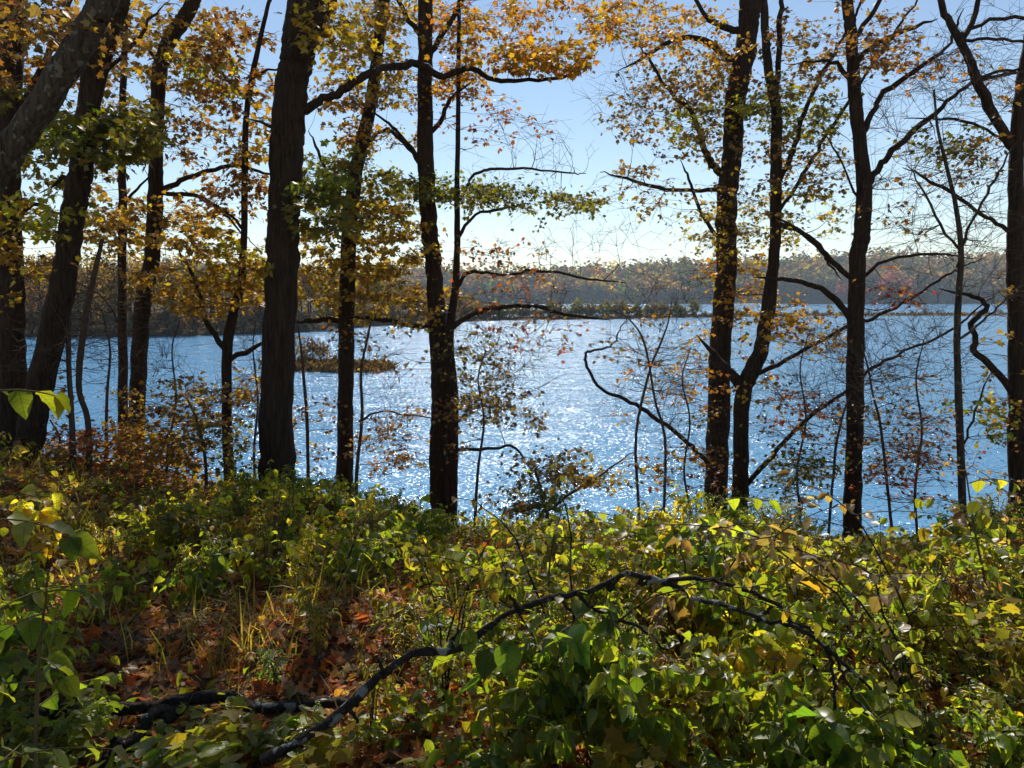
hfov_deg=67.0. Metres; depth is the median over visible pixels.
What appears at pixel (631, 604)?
broadleaf plant
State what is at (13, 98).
forest tree
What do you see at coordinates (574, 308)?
spit shrub
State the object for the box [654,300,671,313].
spit shrub
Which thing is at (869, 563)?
broadleaf plant
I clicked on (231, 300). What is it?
shore tree
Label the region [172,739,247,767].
broadleaf plant
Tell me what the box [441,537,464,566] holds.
tall weed
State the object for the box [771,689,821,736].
tall weed
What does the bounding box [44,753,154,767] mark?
broadleaf plant
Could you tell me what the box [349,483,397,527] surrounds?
broadleaf plant
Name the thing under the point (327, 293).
shore tree
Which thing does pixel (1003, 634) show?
leafy shrub
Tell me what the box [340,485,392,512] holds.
leaf shrub
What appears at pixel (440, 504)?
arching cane
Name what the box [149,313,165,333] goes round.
bank shrub
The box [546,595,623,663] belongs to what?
tall weed
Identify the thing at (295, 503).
leafy shrub
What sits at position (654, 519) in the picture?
arching cane
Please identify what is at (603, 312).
spit shrub
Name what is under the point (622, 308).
spit shrub
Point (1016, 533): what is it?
leafy shrub
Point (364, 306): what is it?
shore tree
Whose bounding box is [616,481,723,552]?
leafy shrub
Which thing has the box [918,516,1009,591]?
broadleaf plant
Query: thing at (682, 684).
leafy shrub
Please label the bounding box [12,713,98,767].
broadleaf plant
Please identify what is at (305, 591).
broadleaf plant
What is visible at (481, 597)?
arching cane
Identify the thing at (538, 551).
broadleaf plant
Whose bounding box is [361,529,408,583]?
broadleaf plant
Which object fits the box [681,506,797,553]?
leafy shrub
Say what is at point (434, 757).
ground cover
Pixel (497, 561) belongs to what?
broadleaf plant
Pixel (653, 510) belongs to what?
leafy shrub
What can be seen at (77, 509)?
tall weed
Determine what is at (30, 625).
leafy sapling
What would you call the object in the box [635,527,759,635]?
broadleaf plant
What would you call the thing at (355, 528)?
tall weed
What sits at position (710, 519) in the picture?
leafy sapling
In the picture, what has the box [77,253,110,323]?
shore tree
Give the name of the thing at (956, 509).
arching cane
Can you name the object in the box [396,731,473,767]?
broadleaf plant
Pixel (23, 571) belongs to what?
tall weed
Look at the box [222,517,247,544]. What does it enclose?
tall weed
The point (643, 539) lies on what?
broadleaf plant
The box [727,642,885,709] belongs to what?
arching cane
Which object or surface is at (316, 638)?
tall weed
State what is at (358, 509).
broadleaf plant
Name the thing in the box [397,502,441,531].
leafy shrub
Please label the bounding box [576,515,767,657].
leafy shrub
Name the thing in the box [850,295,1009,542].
sapling
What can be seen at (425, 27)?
forest tree
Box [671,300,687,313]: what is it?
spit shrub
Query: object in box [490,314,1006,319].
sand spit
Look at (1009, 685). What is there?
leafy shrub
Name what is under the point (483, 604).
broadleaf plant
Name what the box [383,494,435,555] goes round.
broadleaf plant
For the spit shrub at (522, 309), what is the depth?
251.17 m
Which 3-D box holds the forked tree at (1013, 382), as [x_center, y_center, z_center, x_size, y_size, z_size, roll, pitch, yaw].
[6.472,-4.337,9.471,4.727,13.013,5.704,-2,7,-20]
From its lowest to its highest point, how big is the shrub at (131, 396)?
2.552 m
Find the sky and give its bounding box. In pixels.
[21,0,1023,273]
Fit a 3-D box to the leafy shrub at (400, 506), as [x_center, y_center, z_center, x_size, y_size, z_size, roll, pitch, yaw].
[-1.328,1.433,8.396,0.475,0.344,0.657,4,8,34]
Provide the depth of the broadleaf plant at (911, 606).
3.58 m
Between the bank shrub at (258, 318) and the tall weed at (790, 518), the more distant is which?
the bank shrub at (258, 318)
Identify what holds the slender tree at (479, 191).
on the forest floor
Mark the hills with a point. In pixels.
(942, 299)
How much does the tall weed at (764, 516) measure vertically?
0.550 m
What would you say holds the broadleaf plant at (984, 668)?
on the forest floor
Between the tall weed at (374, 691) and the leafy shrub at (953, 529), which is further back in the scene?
the leafy shrub at (953, 529)
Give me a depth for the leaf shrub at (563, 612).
3.42 m
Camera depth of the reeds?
77.42 m
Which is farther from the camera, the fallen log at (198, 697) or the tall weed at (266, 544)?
the tall weed at (266, 544)
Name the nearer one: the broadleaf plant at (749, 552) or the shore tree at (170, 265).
the broadleaf plant at (749, 552)
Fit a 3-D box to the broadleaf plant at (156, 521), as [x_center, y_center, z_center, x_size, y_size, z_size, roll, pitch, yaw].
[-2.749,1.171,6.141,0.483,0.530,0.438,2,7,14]
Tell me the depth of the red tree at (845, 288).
895.29 m
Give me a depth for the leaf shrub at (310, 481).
10.59 m
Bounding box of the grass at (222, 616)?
[0,440,1023,762]
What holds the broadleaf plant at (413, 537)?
on the forest floor
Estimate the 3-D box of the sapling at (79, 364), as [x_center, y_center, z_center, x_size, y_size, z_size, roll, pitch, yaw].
[-5.155,-0.136,9.417,2.796,3.203,1.477,5,8,38]
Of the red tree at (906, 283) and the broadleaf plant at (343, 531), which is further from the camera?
the red tree at (906, 283)
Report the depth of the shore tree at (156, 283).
163.31 m
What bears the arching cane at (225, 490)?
on the forest floor
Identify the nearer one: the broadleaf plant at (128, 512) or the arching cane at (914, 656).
the arching cane at (914, 656)
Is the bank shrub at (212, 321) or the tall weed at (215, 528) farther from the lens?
the bank shrub at (212, 321)
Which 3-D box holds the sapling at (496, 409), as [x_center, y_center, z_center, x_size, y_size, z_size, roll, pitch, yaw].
[-0.271,0.672,11.143,2.104,3.395,2.087,-3,7,-27]
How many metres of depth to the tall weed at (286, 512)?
6.67 m
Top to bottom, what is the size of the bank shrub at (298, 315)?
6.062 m
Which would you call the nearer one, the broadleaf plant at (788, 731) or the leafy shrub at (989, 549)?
the broadleaf plant at (788, 731)
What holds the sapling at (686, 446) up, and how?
on the forest floor
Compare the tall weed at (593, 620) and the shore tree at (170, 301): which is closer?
the tall weed at (593, 620)
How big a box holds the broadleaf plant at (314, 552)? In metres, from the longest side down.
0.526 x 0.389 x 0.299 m
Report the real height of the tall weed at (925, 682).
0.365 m
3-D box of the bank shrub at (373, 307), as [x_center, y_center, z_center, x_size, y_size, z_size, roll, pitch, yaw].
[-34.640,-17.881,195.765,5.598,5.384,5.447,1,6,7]
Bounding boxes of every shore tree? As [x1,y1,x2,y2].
[24,261,51,317]
[24,278,40,310]
[25,264,41,311]
[26,249,48,288]
[27,278,46,313]
[37,251,51,288]
[42,272,89,322]
[73,251,109,332]
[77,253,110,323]
[81,248,116,316]
[92,263,133,319]
[104,256,134,300]
[113,257,136,313]
[127,249,156,302]
[127,260,169,309]
[131,260,171,316]
[132,281,160,316]
[154,247,181,304]
[155,264,185,313]
[155,272,184,328]
[156,258,180,305]
[169,251,204,277]
[173,275,211,332]
[178,264,208,307]
[195,258,222,317]
[207,274,230,313]
[222,289,247,316]
[237,277,261,316]
[243,289,264,330]
[297,277,308,316]
[298,256,321,314]
[313,272,338,315]
[316,279,338,325]
[321,265,339,311]
[355,287,371,315]
[371,281,385,306]
[380,277,398,302]
[398,288,409,314]
[402,283,426,309]
[457,293,464,305]
[464,293,473,303]
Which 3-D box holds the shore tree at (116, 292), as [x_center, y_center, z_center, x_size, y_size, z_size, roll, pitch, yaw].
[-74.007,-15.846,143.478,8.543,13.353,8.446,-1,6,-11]
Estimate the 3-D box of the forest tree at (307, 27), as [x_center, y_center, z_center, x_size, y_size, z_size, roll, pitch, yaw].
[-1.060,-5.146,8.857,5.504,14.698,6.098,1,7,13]
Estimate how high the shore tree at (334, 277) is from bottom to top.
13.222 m
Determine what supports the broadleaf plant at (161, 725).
on the forest floor
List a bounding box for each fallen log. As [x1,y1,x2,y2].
[23,689,388,724]
[90,701,188,767]
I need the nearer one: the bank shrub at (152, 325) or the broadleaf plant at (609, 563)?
the broadleaf plant at (609, 563)
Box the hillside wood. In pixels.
[108,245,1006,303]
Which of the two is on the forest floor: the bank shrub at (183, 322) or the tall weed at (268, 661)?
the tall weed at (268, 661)
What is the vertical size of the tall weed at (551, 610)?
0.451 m
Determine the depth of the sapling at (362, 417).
12.31 m
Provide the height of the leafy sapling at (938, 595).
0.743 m
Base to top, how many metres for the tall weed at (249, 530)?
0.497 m
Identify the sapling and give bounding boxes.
[0,294,150,485]
[0,389,127,767]
[0,569,109,767]
[5,420,178,488]
[16,238,171,471]
[25,252,211,488]
[93,370,263,495]
[197,318,316,488]
[292,320,352,478]
[311,319,430,505]
[425,318,568,527]
[477,438,643,532]
[505,505,626,623]
[590,310,717,511]
[608,282,716,519]
[622,350,750,520]
[667,490,781,651]
[740,313,866,534]
[758,395,865,537]
[810,328,975,531]
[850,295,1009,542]
[885,560,1006,708]
[915,470,1023,654]
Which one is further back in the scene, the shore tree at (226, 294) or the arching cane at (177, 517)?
the shore tree at (226, 294)
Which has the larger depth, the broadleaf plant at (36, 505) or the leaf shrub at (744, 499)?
the leaf shrub at (744, 499)
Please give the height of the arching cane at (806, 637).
0.482 m
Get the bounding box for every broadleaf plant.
[0,484,72,569]
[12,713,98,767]
[20,493,53,522]
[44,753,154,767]
[51,694,120,757]
[53,520,94,534]
[74,478,104,495]
[84,556,147,605]
[90,482,118,494]
[92,507,132,526]
[109,503,157,546]
[116,715,255,767]
[122,519,153,554]
[134,492,200,530]
[134,702,208,765]
[141,495,205,552]
[147,561,225,613]
[155,695,263,759]
[168,495,231,539]
[170,488,216,518]
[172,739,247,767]
[179,544,236,602]
[217,459,279,512]
[217,484,256,517]
[220,712,282,763]
[226,521,272,576]
[229,509,271,544]
[235,707,353,762]
[252,482,321,519]
[252,549,293,594]
[263,473,298,495]
[267,504,304,548]
[270,707,341,747]
[275,711,362,767]
[279,518,345,588]
[282,584,349,637]
[292,536,343,576]
[315,504,393,587]
[324,491,367,538]
[344,487,388,528]
[348,692,417,746]
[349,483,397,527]
[352,523,399,580]
[356,587,411,646]
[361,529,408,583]
[365,595,432,643]
[370,686,463,750]
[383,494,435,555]
[394,525,429,578]
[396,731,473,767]
[408,535,442,583]
[410,508,457,552]
[411,535,465,582]
[417,584,460,627]
[417,597,657,767]
[431,543,536,615]
[435,610,490,662]
[448,637,568,750]
[457,741,511,767]
[464,594,526,645]
[470,676,540,767]
[473,615,536,670]
[492,648,592,767]
[506,718,580,767]
[515,533,537,548]
[520,525,584,584]
[526,653,666,756]
[559,542,633,610]
[576,587,644,632]
[579,723,701,767]
[583,562,661,613]
[601,515,724,592]
[610,694,706,767]
[619,631,660,660]
[625,716,712,767]
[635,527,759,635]
[636,648,714,731]
[653,700,783,767]
[669,589,746,660]
[680,730,766,767]
[681,618,786,736]
[695,637,812,763]
[709,525,821,622]
[710,596,814,699]
[739,696,805,756]
[741,641,909,724]
[742,547,879,663]
[747,669,870,767]
[749,685,862,767]
[753,574,834,675]
[772,619,922,767]
[829,655,927,700]
[830,559,876,637]
[834,749,926,767]
[835,664,969,767]
[868,534,976,647]
[882,585,981,679]
[884,527,967,592]
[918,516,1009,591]
[940,686,1023,767]
[957,622,1023,718]
[973,547,1023,625]
[976,708,1023,767]
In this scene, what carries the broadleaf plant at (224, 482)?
on the forest floor
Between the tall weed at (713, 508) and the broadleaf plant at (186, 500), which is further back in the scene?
the tall weed at (713, 508)
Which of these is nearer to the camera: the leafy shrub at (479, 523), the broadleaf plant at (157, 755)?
the broadleaf plant at (157, 755)
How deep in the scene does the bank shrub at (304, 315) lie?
161.36 m
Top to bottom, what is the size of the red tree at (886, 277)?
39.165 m
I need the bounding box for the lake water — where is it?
[25,303,1008,541]
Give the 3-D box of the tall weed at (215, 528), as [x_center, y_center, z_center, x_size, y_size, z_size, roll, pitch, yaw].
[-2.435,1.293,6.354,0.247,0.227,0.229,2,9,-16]
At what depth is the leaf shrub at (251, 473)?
11.34 m
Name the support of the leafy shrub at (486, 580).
on the forest floor
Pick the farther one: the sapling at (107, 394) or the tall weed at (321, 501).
the sapling at (107, 394)
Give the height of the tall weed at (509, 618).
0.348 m
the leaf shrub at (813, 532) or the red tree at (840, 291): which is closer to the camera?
the leaf shrub at (813, 532)
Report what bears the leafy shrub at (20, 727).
on the forest floor
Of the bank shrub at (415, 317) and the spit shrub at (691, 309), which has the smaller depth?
the bank shrub at (415, 317)
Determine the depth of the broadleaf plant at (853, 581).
3.81 m
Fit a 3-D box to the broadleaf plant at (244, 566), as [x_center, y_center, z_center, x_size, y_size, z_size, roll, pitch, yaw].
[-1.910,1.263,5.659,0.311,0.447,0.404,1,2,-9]
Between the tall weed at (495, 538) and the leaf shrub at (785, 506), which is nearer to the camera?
the tall weed at (495, 538)
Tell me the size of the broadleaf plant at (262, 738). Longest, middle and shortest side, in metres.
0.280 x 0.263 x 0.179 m
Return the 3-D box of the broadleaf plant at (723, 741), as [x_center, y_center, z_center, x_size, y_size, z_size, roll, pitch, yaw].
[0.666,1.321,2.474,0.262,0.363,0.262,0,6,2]
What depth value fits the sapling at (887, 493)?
9.81 m
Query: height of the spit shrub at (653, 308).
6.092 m
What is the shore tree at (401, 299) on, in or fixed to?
on the shore
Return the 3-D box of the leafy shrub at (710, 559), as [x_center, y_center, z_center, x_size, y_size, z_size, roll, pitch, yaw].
[0.937,1.077,3.533,0.767,0.770,0.964,0,6,-2]
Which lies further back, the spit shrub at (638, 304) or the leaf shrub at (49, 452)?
the spit shrub at (638, 304)
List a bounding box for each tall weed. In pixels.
[6,560,36,594]
[37,462,66,473]
[58,506,83,524]
[82,513,121,561]
[92,532,126,561]
[117,528,139,567]
[166,540,211,600]
[177,601,213,650]
[180,522,216,551]
[188,517,211,545]
[194,522,233,556]
[201,524,227,546]
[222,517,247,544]
[227,505,278,558]
[235,501,284,588]
[244,640,289,685]
[250,495,291,554]
[271,502,303,536]
[291,698,336,752]
[299,596,341,666]
[300,508,350,560]
[311,485,347,529]
[314,538,354,587]
[337,625,405,724]
[347,503,376,538]
[353,509,387,545]
[373,500,391,526]
[374,611,421,665]
[387,493,424,519]
[414,609,456,648]
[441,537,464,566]
[453,522,471,542]
[459,635,503,686]
[471,611,518,642]
[481,521,519,562]
[534,563,577,624]
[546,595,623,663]
[590,612,640,649]
[612,521,636,549]
[619,609,666,659]
[644,611,676,654]
[650,651,715,712]
[677,508,693,523]
[706,501,715,514]
[739,507,779,534]
[770,512,801,550]
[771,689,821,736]
[780,507,805,545]
[823,530,844,559]
[856,585,888,656]
[870,656,954,720]
[873,670,933,754]
[906,539,930,553]
[939,567,1008,656]
[977,490,1020,518]
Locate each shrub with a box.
[0,481,87,503]
[0,541,156,703]
[0,584,75,744]
[0,666,137,767]
[0,697,30,749]
[41,443,68,457]
[71,473,135,497]
[73,312,100,332]
[76,320,237,488]
[78,494,157,512]
[93,461,132,474]
[97,316,110,330]
[98,302,132,331]
[106,313,131,333]
[110,483,165,504]
[127,313,132,328]
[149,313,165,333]
[149,472,175,484]
[150,495,194,543]
[153,304,187,331]
[167,483,208,495]
[168,316,186,330]
[168,489,209,504]
[184,317,202,332]
[193,511,261,545]
[202,482,239,505]
[208,318,220,331]
[208,485,267,506]
[215,316,227,331]
[219,477,308,521]
[221,472,301,511]
[236,314,253,332]
[245,469,258,490]
[248,309,263,329]
[255,457,311,504]
[257,488,309,527]
[260,469,344,501]
[287,479,346,516]
[291,488,340,522]
[292,477,335,515]
[295,311,318,330]
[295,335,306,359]
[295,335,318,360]
[296,305,302,319]
[302,476,319,488]
[309,494,355,523]
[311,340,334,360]
[311,473,366,502]
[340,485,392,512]
[349,510,423,536]
[363,601,497,694]
[366,303,385,322]
[374,485,422,516]
[376,495,417,518]
[382,304,398,322]
[393,305,402,323]
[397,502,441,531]
[407,512,458,543]
[409,309,423,319]
[435,526,501,547]
[451,528,483,538]
[457,301,476,315]
[469,521,501,540]
[476,591,728,767]
[478,302,493,317]
[488,298,505,318]
[495,309,504,316]
[497,529,541,546]
[503,581,635,687]
[505,301,519,317]
[514,308,525,316]
[517,310,528,316]
[525,302,542,317]
[528,520,607,572]
[533,514,676,624]
[540,298,557,316]
[545,632,750,737]
[550,300,563,316]
[551,559,672,624]
[561,304,573,312]
[563,524,618,539]
[570,299,585,314]
[572,297,590,314]
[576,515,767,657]
[581,301,599,315]
[593,301,610,315]
[597,298,618,315]
[609,302,619,316]
[611,299,626,314]
[616,301,628,315]
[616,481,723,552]
[617,586,654,624]
[619,301,636,315]
[630,299,643,315]
[631,502,677,527]
[633,525,849,670]
[643,305,653,315]
[644,301,661,314]
[652,492,726,522]
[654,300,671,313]
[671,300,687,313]
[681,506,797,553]
[685,506,744,530]
[687,297,701,314]
[713,501,755,526]
[715,506,802,555]
[718,486,767,526]
[729,503,783,534]
[741,669,836,733]
[751,498,805,533]
[752,576,898,678]
[760,491,807,518]
[769,533,879,638]
[782,518,836,546]
[783,510,818,534]
[796,534,878,555]
[806,558,962,646]
[825,581,1010,756]
[828,531,894,562]
[858,569,1023,723]
[864,582,989,653]
[869,531,1023,608]
[872,605,1009,687]
[902,674,1023,767]
[917,501,987,547]
[948,501,993,522]
[948,600,1023,720]
[958,525,1023,618]
[966,497,1023,547]
[967,493,1021,519]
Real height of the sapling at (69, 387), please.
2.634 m
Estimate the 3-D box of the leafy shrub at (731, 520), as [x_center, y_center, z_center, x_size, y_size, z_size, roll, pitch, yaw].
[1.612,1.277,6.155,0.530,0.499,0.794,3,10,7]
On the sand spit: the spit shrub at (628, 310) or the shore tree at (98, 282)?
the spit shrub at (628, 310)
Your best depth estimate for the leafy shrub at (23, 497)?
6.47 m
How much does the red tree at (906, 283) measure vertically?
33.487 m
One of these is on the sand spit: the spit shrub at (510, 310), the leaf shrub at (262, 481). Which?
the spit shrub at (510, 310)
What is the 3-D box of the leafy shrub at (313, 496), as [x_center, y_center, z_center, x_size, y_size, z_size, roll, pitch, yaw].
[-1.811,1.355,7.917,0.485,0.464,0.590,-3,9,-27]
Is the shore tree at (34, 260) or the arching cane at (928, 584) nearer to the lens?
the arching cane at (928, 584)
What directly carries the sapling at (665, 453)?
on the forest floor
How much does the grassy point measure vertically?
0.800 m
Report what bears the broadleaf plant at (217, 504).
on the forest floor
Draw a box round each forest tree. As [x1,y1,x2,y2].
[0,0,119,455]
[0,0,189,462]
[54,0,269,461]
[243,0,612,506]
[297,0,446,506]
[334,0,639,521]
[568,0,789,513]
[753,0,1016,540]
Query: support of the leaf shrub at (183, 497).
on the forest floor
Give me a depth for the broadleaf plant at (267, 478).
8.43 m
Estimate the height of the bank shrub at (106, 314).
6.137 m
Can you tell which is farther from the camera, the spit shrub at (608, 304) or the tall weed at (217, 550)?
the spit shrub at (608, 304)
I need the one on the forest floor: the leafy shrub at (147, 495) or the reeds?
the leafy shrub at (147, 495)
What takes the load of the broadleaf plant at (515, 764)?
on the forest floor
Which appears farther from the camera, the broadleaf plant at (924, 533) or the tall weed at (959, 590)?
the broadleaf plant at (924, 533)
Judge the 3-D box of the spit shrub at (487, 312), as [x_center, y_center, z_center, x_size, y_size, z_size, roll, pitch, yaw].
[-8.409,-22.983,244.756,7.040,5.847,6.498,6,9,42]
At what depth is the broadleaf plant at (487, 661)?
2.71 m
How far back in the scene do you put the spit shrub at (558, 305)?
255.50 m
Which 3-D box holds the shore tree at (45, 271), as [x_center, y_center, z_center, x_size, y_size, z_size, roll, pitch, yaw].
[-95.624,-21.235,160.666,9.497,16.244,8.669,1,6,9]
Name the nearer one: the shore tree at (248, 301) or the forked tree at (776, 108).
the forked tree at (776, 108)
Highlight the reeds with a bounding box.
[251,311,1006,373]
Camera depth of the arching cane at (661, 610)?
3.37 m
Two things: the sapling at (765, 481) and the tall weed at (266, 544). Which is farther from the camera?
the sapling at (765, 481)
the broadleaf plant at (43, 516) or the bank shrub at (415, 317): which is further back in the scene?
the bank shrub at (415, 317)
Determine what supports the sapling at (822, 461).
on the forest floor
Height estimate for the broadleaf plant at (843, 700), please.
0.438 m
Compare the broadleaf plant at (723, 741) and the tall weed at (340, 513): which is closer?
the broadleaf plant at (723, 741)
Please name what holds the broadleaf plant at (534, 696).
on the forest floor
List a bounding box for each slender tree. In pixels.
[59,0,179,460]
[108,0,304,494]
[355,0,624,524]
[856,89,1023,516]
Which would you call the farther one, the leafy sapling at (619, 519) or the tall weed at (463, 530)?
the tall weed at (463, 530)
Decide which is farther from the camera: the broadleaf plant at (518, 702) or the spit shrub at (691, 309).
the spit shrub at (691, 309)
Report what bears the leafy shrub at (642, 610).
on the forest floor
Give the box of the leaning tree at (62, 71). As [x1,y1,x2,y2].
[0,0,122,198]
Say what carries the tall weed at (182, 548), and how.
on the forest floor
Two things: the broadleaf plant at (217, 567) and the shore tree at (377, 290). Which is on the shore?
the shore tree at (377, 290)
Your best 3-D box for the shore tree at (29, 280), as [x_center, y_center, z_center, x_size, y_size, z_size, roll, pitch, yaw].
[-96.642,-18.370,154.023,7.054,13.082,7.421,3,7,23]
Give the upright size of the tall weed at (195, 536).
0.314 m
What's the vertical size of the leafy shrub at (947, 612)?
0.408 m
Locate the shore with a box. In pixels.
[25,302,497,336]
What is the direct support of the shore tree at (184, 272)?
on the shore
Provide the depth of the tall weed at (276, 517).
6.45 m
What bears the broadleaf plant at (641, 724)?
on the forest floor
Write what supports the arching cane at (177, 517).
on the forest floor
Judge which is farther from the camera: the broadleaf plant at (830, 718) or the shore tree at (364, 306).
the shore tree at (364, 306)
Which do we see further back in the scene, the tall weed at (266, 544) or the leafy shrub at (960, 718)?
the tall weed at (266, 544)
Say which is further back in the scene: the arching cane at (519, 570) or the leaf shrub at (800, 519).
the leaf shrub at (800, 519)
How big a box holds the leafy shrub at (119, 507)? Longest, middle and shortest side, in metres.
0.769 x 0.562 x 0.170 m
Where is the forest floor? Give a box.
[0,456,1023,767]
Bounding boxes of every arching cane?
[3,452,71,467]
[83,476,124,496]
[134,496,241,570]
[181,468,316,553]
[204,501,409,610]
[251,524,362,591]
[332,490,416,523]
[349,541,462,644]
[384,492,480,546]
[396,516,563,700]
[415,567,561,623]
[420,463,834,666]
[466,555,679,633]
[475,543,543,592]
[576,494,686,557]
[605,469,819,661]
[634,477,987,757]
[671,612,890,735]
[694,523,979,668]
[719,506,994,704]
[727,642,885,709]
[776,512,1020,664]
[788,535,896,630]
[898,548,1023,708]
[923,479,1023,591]
[936,451,1023,522]
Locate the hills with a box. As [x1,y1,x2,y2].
[228,273,1005,303]
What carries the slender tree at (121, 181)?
on the forest floor
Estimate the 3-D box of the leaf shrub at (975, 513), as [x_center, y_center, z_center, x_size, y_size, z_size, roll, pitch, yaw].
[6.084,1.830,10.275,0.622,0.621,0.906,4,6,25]
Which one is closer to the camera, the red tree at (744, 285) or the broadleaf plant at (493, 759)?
the broadleaf plant at (493, 759)
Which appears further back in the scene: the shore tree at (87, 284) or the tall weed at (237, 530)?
the shore tree at (87, 284)
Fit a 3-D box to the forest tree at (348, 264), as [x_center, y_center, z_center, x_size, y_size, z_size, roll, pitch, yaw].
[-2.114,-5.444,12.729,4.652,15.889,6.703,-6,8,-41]
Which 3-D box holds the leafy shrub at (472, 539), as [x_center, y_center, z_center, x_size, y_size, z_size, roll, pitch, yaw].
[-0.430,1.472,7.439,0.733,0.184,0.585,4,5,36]
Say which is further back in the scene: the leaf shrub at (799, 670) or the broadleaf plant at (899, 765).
the leaf shrub at (799, 670)
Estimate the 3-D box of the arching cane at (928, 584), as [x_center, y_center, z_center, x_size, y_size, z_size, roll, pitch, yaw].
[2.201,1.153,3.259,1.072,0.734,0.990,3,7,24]
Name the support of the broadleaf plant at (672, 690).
on the forest floor
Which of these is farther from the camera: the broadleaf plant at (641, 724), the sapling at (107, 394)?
the sapling at (107, 394)
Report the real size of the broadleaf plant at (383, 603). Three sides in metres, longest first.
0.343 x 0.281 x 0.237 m
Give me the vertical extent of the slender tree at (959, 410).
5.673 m
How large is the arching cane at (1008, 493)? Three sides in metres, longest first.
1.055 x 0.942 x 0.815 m
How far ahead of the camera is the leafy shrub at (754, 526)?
5.56 m
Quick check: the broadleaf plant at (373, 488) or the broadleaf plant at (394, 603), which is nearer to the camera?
the broadleaf plant at (394, 603)
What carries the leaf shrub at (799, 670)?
on the forest floor
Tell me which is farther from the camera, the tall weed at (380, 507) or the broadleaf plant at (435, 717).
the tall weed at (380, 507)
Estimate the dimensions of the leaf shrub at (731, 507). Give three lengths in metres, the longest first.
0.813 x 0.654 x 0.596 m
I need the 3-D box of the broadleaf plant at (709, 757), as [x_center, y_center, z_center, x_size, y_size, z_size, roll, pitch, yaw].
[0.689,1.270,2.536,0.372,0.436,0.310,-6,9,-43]
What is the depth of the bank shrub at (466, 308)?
234.48 m
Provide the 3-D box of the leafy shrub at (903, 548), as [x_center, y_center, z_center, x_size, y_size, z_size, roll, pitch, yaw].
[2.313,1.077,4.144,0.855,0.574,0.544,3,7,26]
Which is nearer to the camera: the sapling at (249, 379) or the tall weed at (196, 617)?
the tall weed at (196, 617)
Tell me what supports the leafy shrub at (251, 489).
on the forest floor
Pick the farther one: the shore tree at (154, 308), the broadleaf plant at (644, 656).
the shore tree at (154, 308)
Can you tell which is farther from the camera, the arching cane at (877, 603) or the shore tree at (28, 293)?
the shore tree at (28, 293)
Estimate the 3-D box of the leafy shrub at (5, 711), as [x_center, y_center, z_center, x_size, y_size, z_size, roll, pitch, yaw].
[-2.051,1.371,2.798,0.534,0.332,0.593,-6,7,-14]
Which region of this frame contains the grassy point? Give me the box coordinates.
[295,362,387,372]
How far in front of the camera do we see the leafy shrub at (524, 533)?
7.40 m
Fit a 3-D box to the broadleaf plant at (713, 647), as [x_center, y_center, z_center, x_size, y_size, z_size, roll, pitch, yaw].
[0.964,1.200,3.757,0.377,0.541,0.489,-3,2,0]
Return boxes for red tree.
[741,281,754,298]
[834,283,846,299]
[843,282,847,302]
[871,270,893,302]
[884,270,905,301]
[897,274,915,300]
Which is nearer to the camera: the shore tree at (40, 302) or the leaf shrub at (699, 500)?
the leaf shrub at (699, 500)
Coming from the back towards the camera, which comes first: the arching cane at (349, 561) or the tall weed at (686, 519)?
the tall weed at (686, 519)
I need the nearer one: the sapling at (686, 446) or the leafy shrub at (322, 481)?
the leafy shrub at (322, 481)
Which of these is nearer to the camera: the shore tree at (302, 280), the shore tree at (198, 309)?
the shore tree at (198, 309)
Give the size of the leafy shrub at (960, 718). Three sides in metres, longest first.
0.836 x 0.652 x 0.529 m
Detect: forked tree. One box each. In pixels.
[695,0,991,524]
[887,0,1023,531]
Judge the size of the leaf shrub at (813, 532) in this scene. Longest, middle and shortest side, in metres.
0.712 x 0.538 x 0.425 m
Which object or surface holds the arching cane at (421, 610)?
on the forest floor
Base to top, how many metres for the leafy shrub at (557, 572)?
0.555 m
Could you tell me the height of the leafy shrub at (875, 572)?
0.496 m
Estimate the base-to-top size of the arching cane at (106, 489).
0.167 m
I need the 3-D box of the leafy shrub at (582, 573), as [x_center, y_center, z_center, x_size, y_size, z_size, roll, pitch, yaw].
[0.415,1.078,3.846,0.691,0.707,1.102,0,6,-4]
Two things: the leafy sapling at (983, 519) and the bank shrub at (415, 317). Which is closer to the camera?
the leafy sapling at (983, 519)
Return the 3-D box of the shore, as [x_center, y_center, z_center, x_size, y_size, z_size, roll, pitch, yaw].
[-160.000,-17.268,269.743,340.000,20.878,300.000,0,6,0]
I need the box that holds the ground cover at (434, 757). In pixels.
[0,431,1023,767]
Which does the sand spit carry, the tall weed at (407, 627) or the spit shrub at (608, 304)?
the spit shrub at (608, 304)
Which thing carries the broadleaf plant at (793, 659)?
on the forest floor
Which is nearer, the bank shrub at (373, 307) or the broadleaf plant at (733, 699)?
the broadleaf plant at (733, 699)
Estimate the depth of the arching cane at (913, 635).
3.07 m
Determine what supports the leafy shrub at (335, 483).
on the forest floor
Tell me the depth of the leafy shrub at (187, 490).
9.54 m
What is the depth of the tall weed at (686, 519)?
6.02 m
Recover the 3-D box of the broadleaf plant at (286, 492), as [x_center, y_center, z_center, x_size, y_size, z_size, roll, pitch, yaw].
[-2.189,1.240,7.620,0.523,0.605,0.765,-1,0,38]
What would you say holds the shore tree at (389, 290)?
on the shore
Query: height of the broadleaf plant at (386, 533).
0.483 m
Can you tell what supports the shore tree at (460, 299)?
on the shore
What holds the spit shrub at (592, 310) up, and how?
on the sand spit
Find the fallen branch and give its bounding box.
[259,570,871,765]
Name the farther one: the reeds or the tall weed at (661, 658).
the reeds
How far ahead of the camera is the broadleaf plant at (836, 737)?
2.63 m
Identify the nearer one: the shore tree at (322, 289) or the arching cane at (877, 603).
the arching cane at (877, 603)

